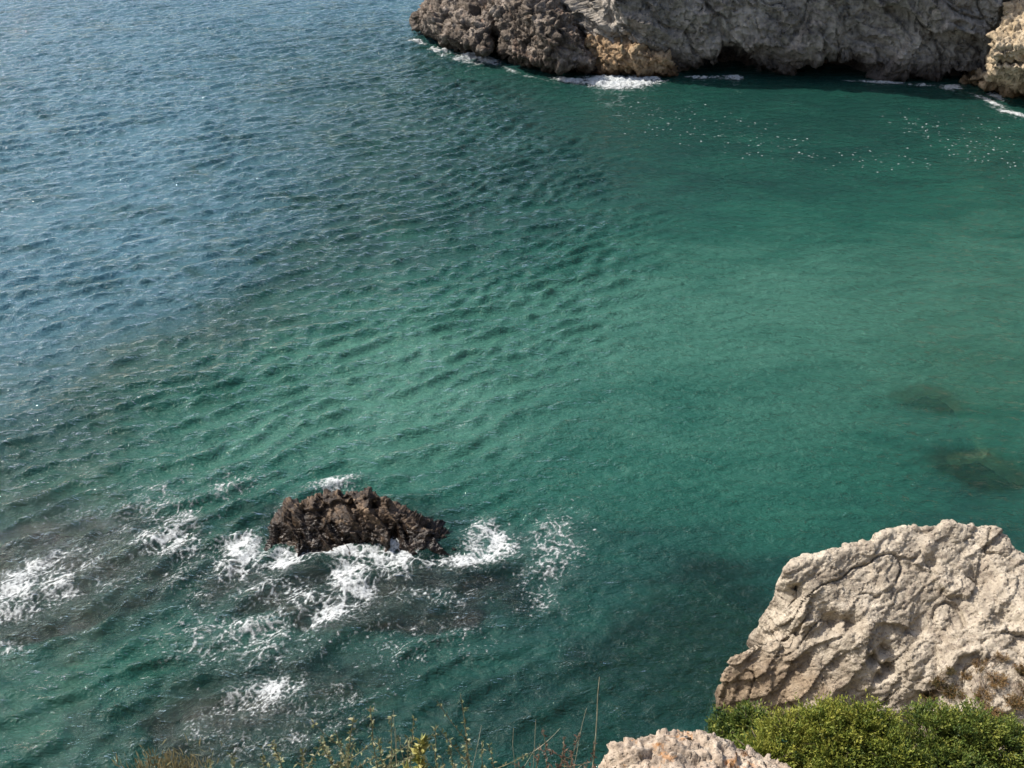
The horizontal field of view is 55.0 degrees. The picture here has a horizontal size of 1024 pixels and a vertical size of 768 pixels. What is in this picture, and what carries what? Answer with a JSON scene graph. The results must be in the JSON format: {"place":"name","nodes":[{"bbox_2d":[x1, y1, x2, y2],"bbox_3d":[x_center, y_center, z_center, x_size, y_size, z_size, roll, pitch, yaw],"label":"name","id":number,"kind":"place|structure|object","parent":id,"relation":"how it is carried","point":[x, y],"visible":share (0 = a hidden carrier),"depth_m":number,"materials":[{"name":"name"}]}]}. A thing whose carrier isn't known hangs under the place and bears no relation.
{"place":"outdoors","nodes":[
{"label":"outdoors","id":0,"kind":"place"},
{"bbox_2d":[0,0,1023,767],"bbox_3d":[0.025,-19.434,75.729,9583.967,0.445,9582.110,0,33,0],"label":"sea","id":1,"kind":"structure","parent":0,"point":[632,346],"depth_m":50.36,"materials":[{"name":"liquid"}]},
{"bbox_2d":[0,549,105,652],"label":"foam","id":2,"kind":"object","parent":1,"relation":"on","point":[14,588],"visible":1,"depth_m":34.70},
{"bbox_2d":[187,677,335,743],"bbox_3d":[-6.885,9.926,30.538,7.980,0.289,5.145,0,33,0],"label":"foam","id":3,"kind":"object","parent":1,"relation":"on","point":[277,687],"visible":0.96,"depth_m":31.00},
{"bbox_2d":[123,474,594,665],"bbox_3d":[-7.284,6.373,35.936,21.080,0.370,12.360,0,33,0],"label":"foam","id":4,"kind":"object","parent":1,"relation":"on","point":[234,549],"visible":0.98,"depth_m":35.98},
{"bbox_2d":[409,39,742,88],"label":"foam","id":5,"kind":"object","parent":1,"relation":"on","point":[602,79],"visible":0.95,"depth_m":87.32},
{"bbox_2d":[624,104,1014,169],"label":"foam","id":6,"kind":"object","parent":1,"relation":"on","point":[854,152],"visible":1,"depth_m":73.18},
{"bbox_2d":[863,80,1023,115],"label":"foam","id":7,"kind":"object","parent":1,"relation":"on","point":[955,86],"visible":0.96,"depth_m":85.42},
{"bbox_2d":[0,384,1023,767],"bbox_3d":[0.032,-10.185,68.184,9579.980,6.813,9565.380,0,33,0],"label":"seabed","id":8,"kind":"structure","parent":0,"point":[674,622],"depth_m":35.04,"materials":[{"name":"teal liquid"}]},
{"bbox_2d":[0,550,145,621],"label":"reef rock","id":9,"kind":"object","parent":8,"relation":"on","point":[98,603],"visible":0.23,"depth_m":34.99,"materials":[{"name":"stone"}]},
{"bbox_2d":[138,671,385,753],"bbox_3d":[-8.043,11.068,31.317,11.220,2.522,6.720,0,33,0],"label":"reef rock","id":10,"kind":"object","parent":8,"relation":"on","point":[186,708],"visible":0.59,"depth_m":30.80,"materials":[{"name":"stone"}]},
{"bbox_2d":[262,487,478,570],"bbox_3d":[-5.530,6.070,37.805,8.523,4.746,4.942,0,33,0],"label":"sea rock","id":11,"kind":"object","parent":8,"relation":"on","point":[327,520],"visible":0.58,"depth_m":36.62,"materials":[{"name":"brown stone"}]},
{"bbox_2d":[409,0,597,74],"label":"headland rock","id":12,"kind":"object","parent":8,"relation":"on","point":[547,36],"visible":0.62,"depth_m":89.74,"materials":[{"name":"stone"}]},
{"bbox_2d":[706,519,1023,755],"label":"boulder","id":13,"kind":"object","parent":8,"relation":"on","point":[897,617],"visible":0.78,"depth_m":29.77,"materials":[{"name":"stone"}]},
{"bbox_2d":[918,665,964,701],"bbox_3d":[12.740,8.900,28.908,1.260,1.263,0.823,21,38,29],"label":"shrub","id":14,"kind":"object","parent":13,"relation":"on","point":[939,681],"visible":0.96,"depth_m":28.87,"materials":[{"name":"brown plant"}]},
{"bbox_2d":[958,651,1010,718],"bbox_3d":[13.787,8.716,28.395,1.545,1.165,1.842,0,33,0],"label":"shrub","id":15,"kind":"object","parent":13,"relation":"on","point":[1000,681],"visible":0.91,"depth_m":28.42,"materials":[{"name":"brown plant"}]},
{"bbox_2d":[1003,661,1023,710],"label":"shrub","id":16,"kind":"object","parent":13,"relation":"on","point":[1018,700],"visible":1,"depth_m":28.06,"materials":[{"name":"brown plant"}]},
{"bbox_2d":[959,0,1023,97],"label":"ochre rock","id":17,"kind":"object","parent":8,"relation":"on","point":[1003,75],"visible":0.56,"depth_m":80.25,"materials":[{"name":"stone"}]},
{"bbox_2d":[561,0,1009,81],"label":"sea cliff","id":18,"kind":"structure","parent":0,"point":[903,40],"depth_m":85.78,"materials":[{"name":"grey stone"}]},
{"bbox_3d":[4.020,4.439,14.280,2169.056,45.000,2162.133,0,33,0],"label":"hillside","id":19,"kind":"structure","parent":0,"visible":0},
{"bbox_2d":[111,733,242,767],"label":"grass tuft","id":20,"kind":"object","parent":19,"relation":"on","point":[149,763],"visible":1,"depth_m":5.54,"materials":[{"name":"plant"}]},
{"bbox_2d":[226,752,237,767],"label":"weed stalk","id":21,"kind":"object","parent":19,"relation":"on","point":[233,762],"visible":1,"depth_m":6.08,"materials":[{"name":"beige plant"}]},
{"bbox_2d":[259,746,266,767],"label":"weed stalk","id":22,"kind":"object","parent":19,"relation":"on","point":[263,759],"visible":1,"depth_m":6.05,"materials":[{"name":"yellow plant"}]},
{"bbox_2d":[266,748,305,767],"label":"weed stalk","id":23,"kind":"object","parent":19,"relation":"on","point":[301,758],"visible":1,"depth_m":5.75,"materials":[{"name":"green plant"}]},
{"bbox_2d":[267,740,320,767],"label":"weed stalk","id":24,"kind":"object","parent":19,"relation":"on","point":[277,753],"visible":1,"depth_m":5.99,"materials":[{"name":"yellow plant"}]},
{"bbox_2d":[293,733,333,767],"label":"weed stalk","id":25,"kind":"object","parent":19,"relation":"on","point":[322,752],"visible":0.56,"depth_m":5.93,"materials":[{"name":"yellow plant"}]},
{"bbox_2d":[333,730,351,767],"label":"weed stalk","id":26,"kind":"object","parent":19,"relation":"on","point":[342,753],"visible":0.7,"depth_m":6.33,"materials":[{"name":"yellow plant"}]},
{"bbox_2d":[311,717,374,767],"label":"weed stalk","id":27,"kind":"object","parent":19,"relation":"on","point":[350,737],"visible":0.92,"depth_m":5.74,"materials":[{"name":"yellow plant"}]},
{"bbox_2d":[318,736,371,767],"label":"weed stalk","id":28,"kind":"object","parent":19,"relation":"on","point":[348,754],"visible":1,"depth_m":5.71,"materials":[{"name":"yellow plant"}]},
{"bbox_2d":[349,743,355,766],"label":"weed stalk","id":29,"kind":"object","parent":19,"relation":"on","point":[352,748],"visible":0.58,"depth_m":6.77,"materials":[{"name":"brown plant"}]},
{"bbox_2d":[341,706,396,767],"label":"weed stalk","id":30,"kind":"object","parent":19,"relation":"on","point":[373,743],"visible":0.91,"depth_m":5.88,"materials":[{"name":"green plant"}]},
{"bbox_2d":[386,714,395,767],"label":"weed stalk","id":31,"kind":"object","parent":19,"relation":"on","point":[392,725],"visible":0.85,"depth_m":6.39,"materials":[{"name":"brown plant"}]},
{"bbox_2d":[374,736,415,767],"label":"weed stalk","id":32,"kind":"object","parent":19,"relation":"on","point":[387,756],"visible":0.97,"depth_m":6.00,"materials":[{"name":"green plant"}]},
{"bbox_2d":[384,734,431,765],"bbox_3d":[-0.722,2.975,6.870,0.362,1.586,0.190,-18,37,-26],"label":"weed stalk","id":33,"kind":"object","parent":19,"relation":"on","point":[407,746],"visible":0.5,"depth_m":6.52,"materials":[{"name":"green plant"}]},
{"bbox_2d":[402,734,429,767],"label":"weed stalk","id":34,"kind":"object","parent":19,"relation":"on","point":[422,749],"visible":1,"depth_m":5.86,"materials":[{"name":"yellow plant"}]},
{"bbox_2d":[407,715,431,767],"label":"weed stalk","id":35,"kind":"object","parent":19,"relation":"on","point":[411,730],"visible":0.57,"depth_m":6.16,"materials":[{"name":"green plant"}]},
{"bbox_2d":[395,735,444,767],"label":"weed stalk","id":36,"kind":"object","parent":19,"relation":"on","point":[399,739],"visible":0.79,"depth_m":6.06,"materials":[{"name":"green plant"}]},
{"bbox_2d":[425,725,439,767],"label":"weed stalk","id":37,"kind":"object","parent":19,"relation":"on","point":[434,749],"visible":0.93,"depth_m":6.30,"materials":[{"name":"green plant"}]},
{"bbox_2d":[437,693,473,767],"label":"weed stalk","id":38,"kind":"object","parent":19,"relation":"on","point":[460,734],"visible":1,"depth_m":5.98,"materials":[{"name":"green plant"}]},
{"bbox_2d":[446,744,466,767],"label":"weed stalk","id":39,"kind":"object","parent":19,"relation":"on","point":[452,763],"visible":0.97,"depth_m":6.82,"materials":[{"name":"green plant"}]},
{"bbox_2d":[461,739,472,766],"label":"weed stalk","id":40,"kind":"object","parent":19,"relation":"on","point":[466,757],"visible":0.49,"depth_m":6.66,"materials":[{"name":"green plant"}]},
{"bbox_2d":[488,743,496,767],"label":"weed stalk","id":41,"kind":"object","parent":19,"relation":"on","point":[491,750],"visible":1,"depth_m":6.84,"materials":[{"name":"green plant"}]},
{"bbox_2d":[480,741,533,767],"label":"weed stalk","id":42,"kind":"object","parent":19,"relation":"on","point":[503,765],"visible":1,"depth_m":6.11,"materials":[{"name":"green plant"}]},
{"bbox_2d":[511,729,549,767],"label":"weed stalk","id":43,"kind":"object","parent":19,"relation":"on","point":[546,744],"visible":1,"depth_m":6.09,"materials":[{"name":"red plant"}]},
{"bbox_2d":[534,744,542,767],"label":"weed stalk","id":44,"kind":"object","parent":19,"relation":"on","point":[537,760],"visible":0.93,"depth_m":6.40,"materials":[{"name":"red plant"}]},
{"bbox_2d":[533,722,546,765],"bbox_3d":[0.213,2.755,6.511,0.209,1.666,0.060,-8,34,-13],"label":"dry stalk","id":45,"kind":"object","parent":19,"relation":"on","point":[534,744],"visible":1,"depth_m":6.20,"materials":[{"name":"brown plant"}]},
{"bbox_2d":[544,733,586,767],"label":"weed stalk","id":46,"kind":"object","parent":19,"relation":"on","point":[570,751],"visible":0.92,"depth_m":6.24,"materials":[{"name":"red plant"}]},
{"bbox_2d":[550,736,591,767],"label":"weed stalk","id":47,"kind":"object","parent":19,"relation":"on","point":[562,760],"visible":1,"depth_m":6.17,"materials":[{"name":"red plant"}]},
{"bbox_2d":[592,676,599,765],"bbox_3d":[0.515,2.623,6.488,0.042,2.112,0.051,12,35,18],"label":"dry stalk","id":48,"kind":"object","parent":19,"relation":"on","point":[596,717],"visible":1,"depth_m":6.12,"materials":[{"name":"brown plant"}]},
{"bbox_2d":[590,741,616,767],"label":"weed stalk","id":49,"kind":"object","parent":19,"relation":"on","point":[593,756],"visible":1,"depth_m":6.31,"materials":[{"name":"red plant"}]},
{"bbox_2d":[598,728,790,767],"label":"outcrop rock","id":50,"kind":"object","parent":19,"relation":"on","point":[666,748],"visible":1,"depth_m":7.74,"materials":[{"name":"beige stone"}]},
{"bbox_2d":[703,697,771,748],"bbox_3d":[3.404,5.942,15.323,1.254,2.219,1.448,0,33,0],"label":"shrub","id":51,"kind":"object","parent":19,"relation":"on","point":[737,722],"visible":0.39,"depth_m":15.10,"materials":[{"name":"green plant"}]},
{"bbox_2d":[733,688,936,767],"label":"shrub","id":52,"kind":"object","parent":19,"relation":"on","point":[848,728],"visible":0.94,"depth_m":13.38,"materials":[{"name":"green plant"}]},
{"bbox_2d":[896,693,1023,767],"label":"shrub","id":53,"kind":"object","parent":19,"relation":"on","point":[967,736],"visible":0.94,"depth_m":13.73,"materials":[{"name":"green plant"}]}
]}

